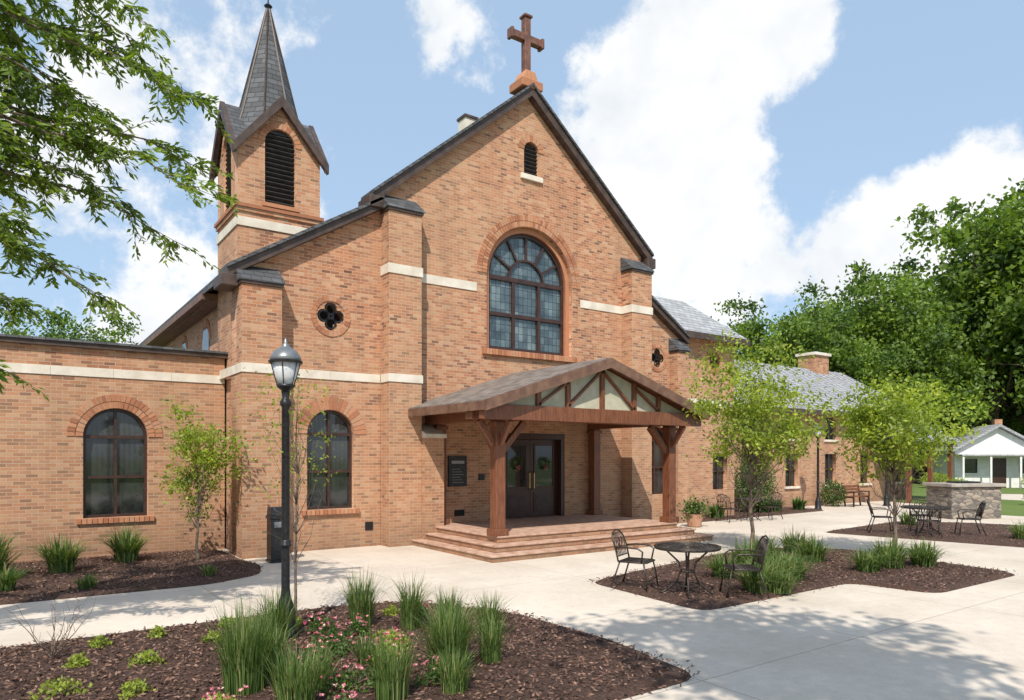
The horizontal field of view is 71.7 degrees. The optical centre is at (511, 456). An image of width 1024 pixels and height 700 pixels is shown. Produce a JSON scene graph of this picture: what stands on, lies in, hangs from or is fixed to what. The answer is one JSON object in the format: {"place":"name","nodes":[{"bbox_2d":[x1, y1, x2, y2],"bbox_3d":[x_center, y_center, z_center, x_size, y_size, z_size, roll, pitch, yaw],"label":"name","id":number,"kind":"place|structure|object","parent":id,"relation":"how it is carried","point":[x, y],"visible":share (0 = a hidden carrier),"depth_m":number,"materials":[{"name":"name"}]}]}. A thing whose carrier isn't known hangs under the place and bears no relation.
{"place":"outdoors","nodes":[
{"label":"outdoors","id":0,"kind":"place"},
{"bbox_2d":[0,501,1023,699],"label":"paved plaza","id":1,"kind":"structure","parent":0,"point":[852,642],"depth_m":9.94,"materials":[{"name":"concrete"}]},
{"bbox_2d":[0,0,238,401],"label":"overhanging tree","id":2,"kind":"object","parent":1,"relation":"on","point":[39,126],"visible":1,"depth_m":7.64,"materials":[{"name":"green plant"}]},
{"bbox_2d":[0,548,262,604],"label":"mulch bed","id":3,"kind":"object","parent":1,"relation":"on","point":[147,571],"visible":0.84,"depth_m":12.86,"materials":[{"name":"brown wood"}]},
{"bbox_2d":[0,527,34,572],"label":"ornamental grass","id":4,"kind":"object","parent":3,"relation":"on","point":[3,555],"depth_m":12.43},
{"bbox_2d":[0,561,37,591],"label":"ornamental grass","id":5,"kind":"object","parent":3,"relation":"on","point":[9,578],"depth_m":11.25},
{"bbox_2d":[25,531,98,572],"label":"ornamental grass","id":6,"kind":"object","parent":3,"relation":"on","point":[62,559],"depth_m":13.03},
{"bbox_2d":[70,571,101,588],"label":"ornamental grass","id":7,"kind":"object","parent":3,"relation":"on","point":[88,582],"depth_m":11.46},
{"bbox_2d":[91,522,161,562],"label":"ornamental grass","id":8,"kind":"object","parent":3,"relation":"on","point":[125,547],"depth_m":14.38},
{"bbox_2d":[154,395,253,559],"bbox_3d":[-6.440,0.451,14.803,1.872,3.445,2.454,0,0,-35],"label":"young tree","id":9,"kind":"object","parent":3,"relation":"on","point":[209,460],"visible":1,"depth_m":14.65,"materials":[{"name":"green plant"}]},
{"bbox_2d":[265,506,280,562],"bbox_3d":[-4.883,1.624,14.729,0.380,1.140,0.360,0,0,-35],"label":"litter bin","id":10,"kind":"object","parent":1,"relation":"on","point":[273,536],"visible":0.64,"depth_m":14.56,"materials":[{"name":"black metal"}]},
{"bbox_2d":[0,600,700,699],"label":"mulch bed","id":11,"kind":"object","parent":1,"relation":"on","point":[541,659],"visible":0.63,"depth_m":7.22,"materials":[{"name":"brown wood"}]},
{"bbox_2d":[3,595,95,657],"bbox_3d":[-4.914,1.842,7.541,0.834,0.646,0.817,0,0,-35],"label":"twiggy shrub","id":12,"kind":"object","parent":11,"relation":"on","point":[53,653],"visible":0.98,"depth_m":7.56,"materials":[{"name":"brown plant"}]},
{"bbox_2d":[28,676,93,699],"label":"groundcover plant","id":13,"kind":"object","parent":11,"relation":"on","point":[56,686],"visible":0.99,"depth_m":6.40,"materials":[{"name":"green plant"}]},
{"bbox_2d":[61,651,90,667],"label":"groundcover plant","id":14,"kind":"object","parent":11,"relation":"on","point":[76,661],"visible":0.99,"depth_m":7.22,"materials":[{"name":"green plant"}]},
{"bbox_2d":[87,634,112,648],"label":"groundcover plant","id":15,"kind":"object","parent":11,"relation":"on","point":[96,641],"visible":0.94,"depth_m":7.96,"materials":[{"name":"green plant"}]},
{"bbox_2d":[117,678,155,699],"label":"groundcover plant","id":16,"kind":"object","parent":11,"relation":"on","point":[133,687],"visible":0.98,"depth_m":6.38,"materials":[{"name":"green plant"}]},
{"bbox_2d":[127,649,166,667],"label":"groundcover plant","id":17,"kind":"object","parent":11,"relation":"on","point":[146,657],"visible":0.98,"depth_m":7.31,"materials":[{"name":"green plant"}]},
{"bbox_2d":[146,624,166,638],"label":"groundcover plant","id":18,"kind":"object","parent":11,"relation":"on","point":[157,632],"visible":0.97,"depth_m":8.39,"materials":[{"name":"green plant"}]},
{"bbox_2d":[201,685,247,699],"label":"flowering plant","id":19,"kind":"object","parent":11,"relation":"on","point":[215,695],"visible":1,"depth_m":5.88,"materials":[{"name":"pink plant"}]},
{"bbox_2d":[203,591,283,695],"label":"ornamental grass","id":20,"kind":"object","parent":11,"relation":"on","point":[244,649],"depth_m":6.40,"materials":[{"name":"plant"}]},
{"bbox_2d":[238,581,312,642],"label":"ornamental grass","id":21,"kind":"object","parent":11,"relation":"on","point":[282,612],"depth_m":8.14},
{"bbox_2d":[254,613,302,677],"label":"ornamental grass","id":22,"kind":"object","parent":11,"relation":"on","point":[279,645],"depth_m":7.00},
{"bbox_2d":[268,338,302,638],"bbox_3d":[-2.697,0.380,8.438,0.395,3.580,0.395,0,0,-35],"label":"street lamp","id":23,"kind":"object","parent":11,"relation":"on","point":[285,365],"visible":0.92,"depth_m":8.39,"materials":[{"name":"black metal"}]},
{"bbox_2d":[235,350,349,618],"bbox_3d":[-2.816,0.401,9.124,1.480,3.541,1.909,0,0,-17],"label":"sapling","id":24,"kind":"object","parent":11,"relation":"on","point":[296,466],"visible":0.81,"depth_m":9.06,"materials":[{"name":"green plant"}]},
{"bbox_2d":[258,636,332,699],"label":"ornamental grass","id":25,"kind":"object","parent":11,"relation":"on","point":[290,685],"depth_m":5.93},
{"bbox_2d":[290,637,339,665],"bbox_3d":[-2.095,2.051,7.418,0.488,0.266,0.595,0,0,-35],"label":"flowering plant","id":26,"kind":"object","parent":11,"relation":"on","point":[313,645],"visible":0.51,"depth_m":7.42,"materials":[{"name":"green plant"}]},
{"bbox_2d":[290,635,347,691],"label":"ornamental grass","id":27,"kind":"object","parent":11,"relation":"on","point":[326,676],"depth_m":6.53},
{"bbox_2d":[306,612,338,634],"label":"flowering plant","id":28,"kind":"object","parent":11,"relation":"on","point":[316,624],"visible":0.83,"depth_m":8.70,"materials":[{"name":"green plant"}]},
{"bbox_2d":[303,621,367,646],"bbox_3d":[-2.035,2.049,8.245,0.726,0.278,0.522,0,0,-35],"label":"flowering plant","id":29,"kind":"object","parent":11,"relation":"on","point":[329,633],"visible":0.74,"depth_m":8.19,"materials":[{"name":"green plant"}]},
{"bbox_2d":[319,683,357,699],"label":"flowering plant","id":30,"kind":"object","parent":11,"relation":"on","point":[336,697],"visible":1,"depth_m":5.92,"materials":[{"name":"pink plant"}]},
{"bbox_2d":[320,631,359,657],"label":"flowering plant","id":31,"kind":"object","parent":11,"relation":"on","point":[339,645],"visible":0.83,"depth_m":7.68,"materials":[{"name":"green plant"}]},
{"bbox_2d":[316,660,374,697],"bbox_3d":[-1.493,2.050,6.512,0.510,0.271,0.570,0,0,4],"label":"flowering plant","id":32,"kind":"object","parent":11,"relation":"on","point":[350,684],"visible":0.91,"depth_m":6.47,"materials":[{"name":"green plant"}]},
{"bbox_2d":[345,613,372,637],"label":"flowering plant","id":33,"kind":"object","parent":11,"relation":"on","point":[357,625],"visible":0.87,"depth_m":8.46,"materials":[{"name":"green plant"}]},
{"bbox_2d":[337,630,387,664],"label":"ornamental grass","id":34,"kind":"object","parent":11,"relation":"on","point":[360,660],"depth_m":7.31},
{"bbox_2d":[335,567,392,627],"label":"ornamental grass","id":35,"kind":"object","parent":11,"relation":"on","point":[361,602],"depth_m":8.86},
{"bbox_2d":[353,653,399,686],"bbox_3d":[-1.223,2.052,6.817,0.536,0.264,0.525,0,0,-35],"label":"flowering plant","id":36,"kind":"object","parent":11,"relation":"on","point":[368,669],"visible":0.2,"depth_m":6.81,"materials":[{"name":"green plant"}]},
{"bbox_2d":[355,624,426,699],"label":"ornamental grass","id":37,"kind":"object","parent":11,"relation":"on","point":[391,681],"depth_m":6.19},
{"bbox_2d":[377,627,414,650],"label":"flowering plant","id":38,"kind":"object","parent":11,"relation":"on","point":[393,635],"visible":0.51,"depth_m":7.87,"materials":[{"name":"green plant"}]},
{"bbox_2d":[378,571,439,630],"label":"ornamental grass","id":39,"kind":"object","parent":11,"relation":"on","point":[411,603],"depth_m":8.76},
{"bbox_2d":[412,654,459,687],"bbox_3d":[-0.718,2.048,6.747,0.461,0.270,0.443,0,0,-11],"label":"flowering plant","id":40,"kind":"object","parent":11,"relation":"on","point":[428,676],"visible":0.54,"depth_m":6.68,"materials":[{"name":"green plant"}]},
{"bbox_2d":[433,583,468,629],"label":"ornamental grass","id":41,"kind":"object","parent":11,"relation":"on","point":[447,602],"depth_m":8.73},
{"bbox_2d":[402,588,500,675],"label":"ornamental grass","id":42,"kind":"object","parent":11,"relation":"on","point":[443,633],"depth_m":6.97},
{"bbox_2d":[422,643,484,694],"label":"ornamental grass","id":43,"kind":"object","parent":11,"relation":"on","point":[453,683],"depth_m":6.40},
{"bbox_2d":[469,588,514,633],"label":"ornamental grass","id":44,"kind":"object","parent":11,"relation":"on","point":[489,609],"depth_m":8.50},
{"bbox_2d":[471,606,518,663],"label":"ornamental grass","id":45,"kind":"object","parent":11,"relation":"on","point":[489,650],"depth_m":7.36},
{"bbox_2d":[676,492,710,526],"bbox_3d":[5.714,1.657,21.961,1.197,1.073,1.171,0,0,5],"label":"potted plant","id":46,"kind":"object","parent":1,"relation":"on","point":[693,519],"visible":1,"depth_m":21.83,"materials":[{"name":"green plant"}]},
{"bbox_2d":[716,494,740,522],"bbox_3d":[7.194,1.710,23.554,0.657,0.928,0.588,0,0,-35],"label":"patio chair","id":47,"kind":"object","parent":1,"relation":"on","point":[726,506],"visible":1,"depth_m":23.50,"materials":[{"name":"metal"}]},
{"bbox_2d":[702,506,823,521],"bbox_3d":[9.017,2.141,26.891,8.538,0.140,2.335,0,0,-35],"label":"mulch bed","id":48,"kind":"object","parent":1,"relation":"on","point":[787,510],"visible":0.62,"depth_m":26.79,"materials":[{"name":"brown wood"}]},
{"bbox_2d":[706,502,724,517],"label":"ornamental grass","id":49,"kind":"object","parent":48,"relation":"on","point":[714,510],"depth_m":24.44,"materials":[{"name":"green plant"}]},
{"bbox_2d":[734,459,778,511],"bbox_3d":[9.281,1.125,27.297,1.849,2.340,1.891,0,0,-35],"label":"evergreen shrub","id":50,"kind":"object","parent":48,"relation":"on","point":[754,490],"visible":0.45,"depth_m":26.99,"materials":[{"name":"green plant"}]},
{"bbox_2d":[787,495,811,509],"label":"ornamental grass","id":51,"kind":"object","parent":48,"relation":"on","point":[797,504],"depth_m":28.31,"materials":[{"name":"green plant"}]},
{"bbox_2d":[758,492,782,519],"bbox_3d":[8.910,1.710,24.397,0.657,0.928,0.588,0,0,-35],"label":"patio chair","id":52,"kind":"object","parent":1,"relation":"on","point":[772,507],"visible":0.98,"depth_m":24.44,"materials":[{"name":"metal"}]},
{"bbox_2d":[587,547,1015,609],"bbox_3d":[5.249,2.156,13.229,7.936,0.165,5.041,0,0,-35],"label":"mulch bed","id":53,"kind":"object","parent":1,"relation":"on","point":[941,577],"visible":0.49,"depth_m":12.24,"materials":[{"name":"brown wood"}]},
{"bbox_2d":[610,529,658,590],"bbox_3d":[2.000,1.670,11.618,0.657,0.928,0.588,0,0,30],"label":"patio chair","id":54,"kind":"object","parent":53,"relation":"on","point":[635,560],"visible":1,"depth_m":11.66,"materials":[{"name":"metal"}]},
{"bbox_2d":[654,542,721,597],"bbox_3d":[2.733,1.768,11.045,1.036,0.750,1.036,0,0,-35],"label":"patio table","id":55,"kind":"object","parent":53,"relation":"on","point":[691,547],"visible":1,"depth_m":10.99,"materials":[{"name":"metal"}]},
{"bbox_2d":[690,552,740,578],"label":"ornamental grass","id":56,"kind":"object","parent":53,"relation":"on","point":[718,567],"depth_m":12.47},
{"bbox_2d":[719,535,769,598],"bbox_3d":[3.573,1.670,10.868,0.657,0.928,0.588,0,0,5],"label":"patio chair","id":57,"kind":"object","parent":53,"relation":"on","point":[763,544],"visible":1,"depth_m":10.79,"materials":[{"name":"metal"}]},
{"bbox_2d":[712,534,782,563],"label":"ornamental grass","id":58,"kind":"object","parent":53,"relation":"on","point":[735,553],"depth_m":13.62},
{"bbox_2d":[713,556,798,593],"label":"ornamental grass","id":59,"kind":"object","parent":53,"relation":"on","point":[752,586],"depth_m":11.12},
{"bbox_2d":[738,535,794,560],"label":"ornamental grass","id":60,"kind":"object","parent":53,"relation":"on","point":[770,547],"depth_m":14.48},
{"bbox_2d":[676,321,857,545],"bbox_3d":[5.428,-0.412,15.639,3.705,5.174,3.582,0,0,-35],"label":"young tree","id":61,"kind":"object","parent":53,"relation":"on","point":[759,438],"visible":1,"depth_m":15.58,"materials":[{"name":"green plant"}]},
{"bbox_2d":[739,549,812,579],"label":"ornamental grass","id":62,"kind":"object","parent":53,"relation":"on","point":[777,564],"depth_m":11.82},
{"bbox_2d":[750,567,807,593],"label":"ornamental grass","id":63,"kind":"object","parent":53,"relation":"on","point":[786,584],"depth_m":11.10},
{"bbox_2d":[769,526,811,552],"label":"ornamental grass","id":64,"kind":"object","parent":53,"relation":"on","point":[785,541],"depth_m":15.74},
{"bbox_2d":[757,549,824,580],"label":"ornamental grass","id":65,"kind":"object","parent":53,"relation":"on","point":[801,569],"depth_m":12.24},
{"bbox_2d":[781,532,845,561],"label":"ornamental grass","id":66,"kind":"object","parent":53,"relation":"on","point":[809,549],"depth_m":14.36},
{"bbox_2d":[837,547,896,572],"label":"ornamental grass","id":67,"kind":"object","parent":53,"relation":"on","point":[867,563],"depth_m":13.17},
{"bbox_2d":[850,534,926,568],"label":"ornamental grass","id":68,"kind":"object","parent":53,"relation":"on","point":[895,550],"depth_m":13.57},
{"bbox_2d":[812,362,988,543],"bbox_3d":[8.089,0.041,14.911,3.360,4.261,3.241,0,0,-35],"label":"young tree","id":69,"kind":"object","parent":53,"relation":"on","point":[877,423],"visible":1,"depth_m":14.73,"materials":[{"name":"green plant"}]},
{"bbox_2d":[901,535,956,566],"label":"ornamental grass","id":70,"kind":"object","parent":53,"relation":"on","point":[929,558],"depth_m":13.77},
{"bbox_2d":[813,426,821,509],"bbox_3d":[12.552,0.410,29.047,0.395,3.580,0.395,0,0,-35],"label":"street lamp","id":71,"kind":"object","parent":1,"relation":"on","point":[817,503],"visible":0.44,"depth_m":29.00,"materials":[{"name":"black metal"}]},
{"bbox_2d":[819,478,847,506],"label":"evergreen shrub","id":72,"kind":"object","parent":1,"relation":"on","point":[831,499],"visible":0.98,"depth_m":30.80,"materials":[{"name":"green plant"}]},
{"bbox_2d":[841,485,869,506],"bbox_3d":[15.064,1.734,31.036,1.400,0.927,0.555,0,0,-35],"label":"park bench","id":73,"kind":"object","parent":1,"relation":"on","point":[848,489],"visible":0.96,"depth_m":31.12,"materials":[{"name":"brown wood"}]},
{"bbox_2d":[826,521,1023,547],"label":"mulch bed","id":74,"kind":"object","parent":1,"relation":"on","point":[997,534],"visible":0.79,"depth_m":19.93,"materials":[{"name":"brown wood"}]},
{"bbox_2d":[866,499,892,531],"bbox_3d":[10.364,1.670,19.960,0.657,0.928,0.588,0,0,20],"label":"patio chair","id":75,"kind":"object","parent":74,"relation":"on","point":[871,510],"visible":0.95,"depth_m":19.91,"materials":[{"name":"metal"}]},
{"bbox_2d":[897,508,921,524],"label":"ornamental grass","id":76,"kind":"object","parent":74,"relation":"on","point":[906,517],"depth_m":22.15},
{"bbox_2d":[908,497,932,529],"bbox_3d":[11.799,1.670,20.466,0.588,0.928,0.657,0,0,25],"label":"patio chair","id":77,"kind":"object","parent":74,"relation":"on","point":[911,515],"visible":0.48,"depth_m":20.66,"materials":[{"name":"metal"}]},
{"bbox_2d":[900,505,950,534],"bbox_3d":[11.415,1.768,19.556,1.236,0.750,1.236,0,0,-35],"label":"patio table","id":78,"kind":"object","parent":74,"relation":"on","point":[912,507],"visible":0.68,"depth_m":19.51,"materials":[{"name":"metal"}]},
{"bbox_2d":[915,502,942,537],"bbox_3d":[11.055,1.670,18.785,0.588,0.928,0.657,0,0,25],"label":"patio chair","id":79,"kind":"object","parent":74,"relation":"on","point":[932,519],"visible":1,"depth_m":18.60,"materials":[{"name":"metal"}]},
{"bbox_2d":[954,501,986,535],"bbox_3d":[12.490,1.670,19.290,0.657,0.928,0.588,0,0,20],"label":"patio chair","id":80,"kind":"object","parent":74,"relation":"on","point":[980,511],"visible":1,"depth_m":19.19,"materials":[{"name":"metal"}]},
{"bbox_2d":[1003,519,1023,538],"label":"ornamental grass","id":81,"kind":"object","parent":74,"relation":"on","point":[1017,532],"depth_m":18.43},
{"bbox_2d":[922,481,1005,518],"bbox_3d":[16.145,1.550,25.340,2.200,1.300,1.400,0,0,-10],"label":"stone outdoor counter","id":82,"kind":"object","parent":1,"relation":"on","point":[955,496],"visible":0.9,"depth_m":24.80,"materials":[{"name":"grey stone"}]},
{"bbox_2d":[0,0,1023,353],"label":"sky","id":83,"kind":"structure","parent":0,"point":[758,149],"materials":[{"name":"blue"}]},
{"bbox_2d":[891,473,1023,515],"bbox_3d":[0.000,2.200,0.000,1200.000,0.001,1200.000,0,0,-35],"label":"ground","id":84,"kind":"structure","parent":0,"point":[1012,507],"depth_m":35.10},
{"bbox_2d":[0,307,53,336],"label":"deciduous tree","id":85,"kind":"object","parent":84,"relation":"on","point":[24,332],"visible":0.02,"depth_m":44.47,"materials":[{"name":"green plant"}]},
{"bbox_2d":[29,306,138,342],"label":"deciduous tree","id":86,"kind":"object","parent":84,"relation":"on","point":[61,323],"visible":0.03,"depth_m":43.92,"materials":[{"name":"green plant"}]},
{"bbox_2d":[110,318,142,344],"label":"deciduous tree","id":87,"kind":"object","parent":84,"relation":"on","point":[129,325],"visible":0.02,"depth_m":50.09,"materials":[{"name":"green plant"}]},
{"bbox_2d":[0,0,964,562],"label":"brick church","id":88,"kind":"structure","parent":84,"relation":"on","point":[490,322],"depth_m":17.25,"materials":[{"name":"orange brick"}]},
{"bbox_2d":[83,409,146,517],"bbox_3d":[-8.726,0.147,15.579,1.232,2.366,0.100,0,0,-35],"label":"wing window frame","id":89,"kind":"structure","parent":88,"relation":"in","point":[91,419],"depth_m":15.54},
{"bbox_2d":[86,412,143,514],"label":"wing window glass","id":90,"kind":"structure","parent":88,"relation":"in","point":[99,452],"depth_m":15.58,"materials":[{"name":"glass"}]},
{"bbox_2d":[308,413,347,506],"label":"aisle window glass","id":91,"kind":"structure","parent":88,"relation":"in","point":[339,481],"depth_m":16.90,"materials":[{"name":"glass"}]},
{"bbox_2d":[307,410,351,509],"bbox_3d":[-4.367,0.082,16.842,1.132,2.336,0.100,0,0,-35],"label":"aisle window frame","id":92,"kind":"structure","parent":88,"relation":"in","point":[342,417],"depth_m":17.10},
{"bbox_2d":[490,238,559,352],"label":"great window glass","id":93,"kind":"structure","parent":88,"relation":"in","point":[500,291],"depth_m":20.31,"materials":[{"name":"glass"}]},
{"bbox_2d":[489,234,562,355],"bbox_3d":[0.392,-4.638,20.297,2.712,3.376,0.100,0,0,-35],"label":"great window frame","id":94,"kind":"structure","parent":88,"relation":"in","point":[531,238],"depth_m":20.61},
{"bbox_2d":[505,433,563,518],"bbox_3d":[0.547,0.550,20.303,2.200,2.400,0.310,0,0,-35],"label":"double door","id":95,"kind":"structure","parent":88,"relation":"in","point":[547,498],"depth_m":20.41,"materials":[{"name":"brown wood"}]},
{"bbox_2d":[655,432,660,491],"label":"right aisle window glass","id":96,"kind":"structure","parent":88,"relation":"in","point":[657,450],"depth_m":23.34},
{"bbox_2d":[710,354,724,488],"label":"block windows","id":97,"kind":"structure","parent":88,"relation":"in","point":[718,471],"depth_m":25.60,"materials":[{"name":"black glass"}]},
{"bbox_2d":[741,416,901,490],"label":"low wing windows","id":98,"kind":"structure","parent":88,"relation":"in","point":[789,474],"depth_m":32.35,"materials":[{"name":"black glass"}]},
{"bbox_2d":[713,292,812,365],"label":"deciduous tree","id":99,"kind":"object","parent":84,"relation":"on","point":[732,304],"visible":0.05,"depth_m":57.45,"materials":[{"name":"green plant"}]},
{"bbox_2d":[730,296,846,370],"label":"deciduous tree","id":100,"kind":"object","parent":84,"relation":"on","point":[755,325],"visible":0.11,"depth_m":54.90,"materials":[{"name":"green plant"}]},
{"bbox_2d":[769,276,888,330],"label":"deciduous tree","id":101,"kind":"object","parent":84,"relation":"on","point":[812,287],"depth_m":71.54,"materials":[{"name":"green plant"}]},
{"bbox_2d":[746,280,926,393],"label":"deciduous tree","id":102,"kind":"object","parent":84,"relation":"on","point":[852,363],"visible":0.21,"depth_m":52.54,"materials":[{"name":"green plant"}]},
{"bbox_2d":[791,270,937,421],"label":"deciduous tree","id":103,"kind":"object","parent":84,"relation":"on","point":[871,313],"visible":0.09,"depth_m":55.36,"materials":[{"name":"green plant"}]},
{"bbox_2d":[805,259,957,396],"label":"deciduous tree","id":104,"kind":"object","parent":84,"relation":"on","point":[900,294],"visible":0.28,"depth_m":55.84,"materials":[{"name":"green plant"}]},
{"bbox_2d":[918,470,946,486],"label":"evergreen shrub","id":105,"kind":"object","parent":84,"relation":"on","point":[936,478],"visible":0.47,"depth_m":48.57,"materials":[{"name":"green plant"}]},
{"bbox_2d":[859,310,1006,482],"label":"deciduous tree","id":106,"kind":"object","parent":84,"relation":"on","point":[959,368],"visible":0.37,"depth_m":54.10,"materials":[{"name":"green plant"}]},
{"bbox_2d":[884,249,1020,427],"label":"deciduous tree","id":107,"kind":"object","parent":84,"relation":"on","point":[913,265],"visible":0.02,"depth_m":66.00,"materials":[{"name":"green plant"}]},
{"bbox_2d":[891,184,1023,424],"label":"deciduous tree","id":108,"kind":"object","parent":84,"relation":"on","point":[951,237],"visible":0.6,"depth_m":58.91,"materials":[{"name":"green plant"}]},
{"bbox_2d":[925,368,1023,466],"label":"deciduous tree","id":109,"kind":"object","parent":84,"relation":"on","point":[1005,420],"depth_m":64.39,"materials":[{"name":"green plant"}]},
{"bbox_2d":[926,419,1023,488],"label":"white cottage","id":110,"kind":"structure","parent":84,"relation":"on","point":[994,452],"depth_m":49.52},
{"bbox_2d":[928,185,1023,427],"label":"deciduous tree","id":111,"kind":"object","parent":84,"relation":"on","point":[955,206],"visible":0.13,"depth_m":60.47,"materials":[{"name":"green plant"}]},
{"bbox_2d":[960,177,1023,429],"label":"deciduous tree","id":112,"kind":"object","parent":84,"relation":"on","point":[1009,229],"visible":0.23,"depth_m":57.06,"materials":[{"name":"green plant"}]},
{"bbox_2d":[990,181,1023,369],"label":"deciduous tree","id":113,"kind":"object","parent":84,"relation":"on","point":[1016,344],"visible":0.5,"depth_m":53.51,"materials":[{"name":"green plant"}]},
{"bbox_2d":[990,293,1023,415],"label":"deciduous tree","id":114,"kind":"object","parent":84,"relation":"on","point":[1020,393],"visible":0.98,"depth_m":53.11,"materials":[{"name":"green plant"}]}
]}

